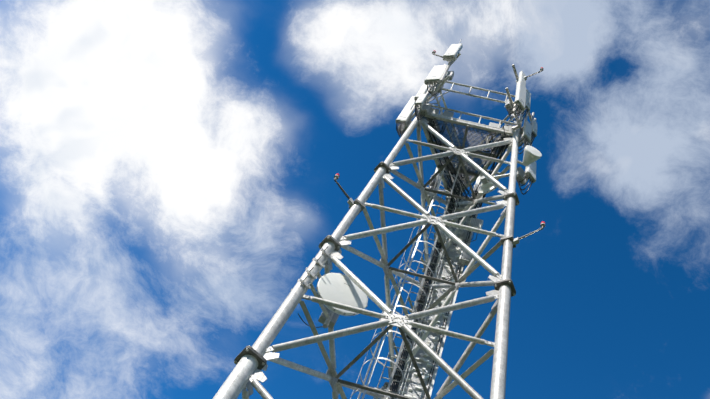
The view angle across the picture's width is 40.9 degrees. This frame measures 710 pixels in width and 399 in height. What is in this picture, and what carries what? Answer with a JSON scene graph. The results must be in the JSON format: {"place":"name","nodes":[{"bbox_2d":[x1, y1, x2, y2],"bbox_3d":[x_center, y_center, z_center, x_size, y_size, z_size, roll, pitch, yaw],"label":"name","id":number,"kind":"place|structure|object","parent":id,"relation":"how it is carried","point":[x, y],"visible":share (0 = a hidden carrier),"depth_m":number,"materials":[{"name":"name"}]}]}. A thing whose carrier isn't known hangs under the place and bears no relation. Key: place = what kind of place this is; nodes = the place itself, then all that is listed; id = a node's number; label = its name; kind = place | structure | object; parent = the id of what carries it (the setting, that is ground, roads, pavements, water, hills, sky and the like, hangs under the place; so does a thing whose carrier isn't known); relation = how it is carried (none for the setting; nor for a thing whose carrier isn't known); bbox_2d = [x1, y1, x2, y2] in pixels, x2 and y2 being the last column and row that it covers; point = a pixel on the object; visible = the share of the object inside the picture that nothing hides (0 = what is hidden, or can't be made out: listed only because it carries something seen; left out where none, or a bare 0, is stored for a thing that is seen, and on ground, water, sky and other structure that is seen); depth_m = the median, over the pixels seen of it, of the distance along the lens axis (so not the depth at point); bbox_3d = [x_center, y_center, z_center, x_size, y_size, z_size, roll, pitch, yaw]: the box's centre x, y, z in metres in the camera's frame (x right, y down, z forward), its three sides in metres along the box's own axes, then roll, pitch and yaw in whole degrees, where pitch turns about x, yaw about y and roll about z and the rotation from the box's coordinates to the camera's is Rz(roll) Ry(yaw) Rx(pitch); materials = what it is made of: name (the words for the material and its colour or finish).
{"place":"outdoors","nodes":[
{"label":"outdoors","id":0,"kind":"place"},
{"bbox_2d":[0,0,709,398],"label":"sky","id":1,"kind":"structure","parent":0,"point":[168,168],"materials":[{"name":"blue"}]},
{"bbox_3d":[-2.592,7.880,2.284,5.202,0.300,4.855,18,-63,6],"label":"foundation","id":2,"kind":"object","parent":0,"visible":0},
{"bbox_2d":[213,114,519,398],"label":"tower","id":3,"kind":"structure","parent":2,"relation":"on","point":[246,373],"depth_m":14.24,"materials":[{"name":"metal"}]},
{"bbox_2d":[350,147,469,398],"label":"ladder with cage","id":4,"kind":"object","parent":3,"relation":"attached to","point":[397,355],"visible":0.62,"depth_m":16.56,"materials":[{"name":"metal"}]},
{"bbox_2d":[290,145,541,328],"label":"microwave dish antennas","id":5,"kind":"object","parent":3,"relation":"attached to","point":[341,288],"visible":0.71,"depth_m":13.61,"materials":[{"name":"white painted metal"},{"name":"plastic"}]},
{"bbox_2d":[334,50,544,333],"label":"warning lights","id":6,"kind":"object","parent":3,"relation":"on","point":[351,202],"visible":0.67,"depth_m":15.78,"materials":[{"name":"red plastic"},{"name":"glass"},{"name":"galvanised steel"}]},
{"bbox_2d":[387,121,508,398],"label":"cable run","id":7,"kind":"object","parent":3,"relation":"attached to","point":[460,258],"visible":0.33,"depth_m":17.54,"materials":[{"name":"metal"}]},
{"bbox_2d":[396,39,536,204],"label":"cellular antennas","id":8,"kind":"object","parent":3,"relation":"on","point":[438,77],"visible":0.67,"depth_m":20.60,"materials":[{"name":"white fibreglass plastic"},{"name":"painted metal"},{"name":"galvanised steel"}]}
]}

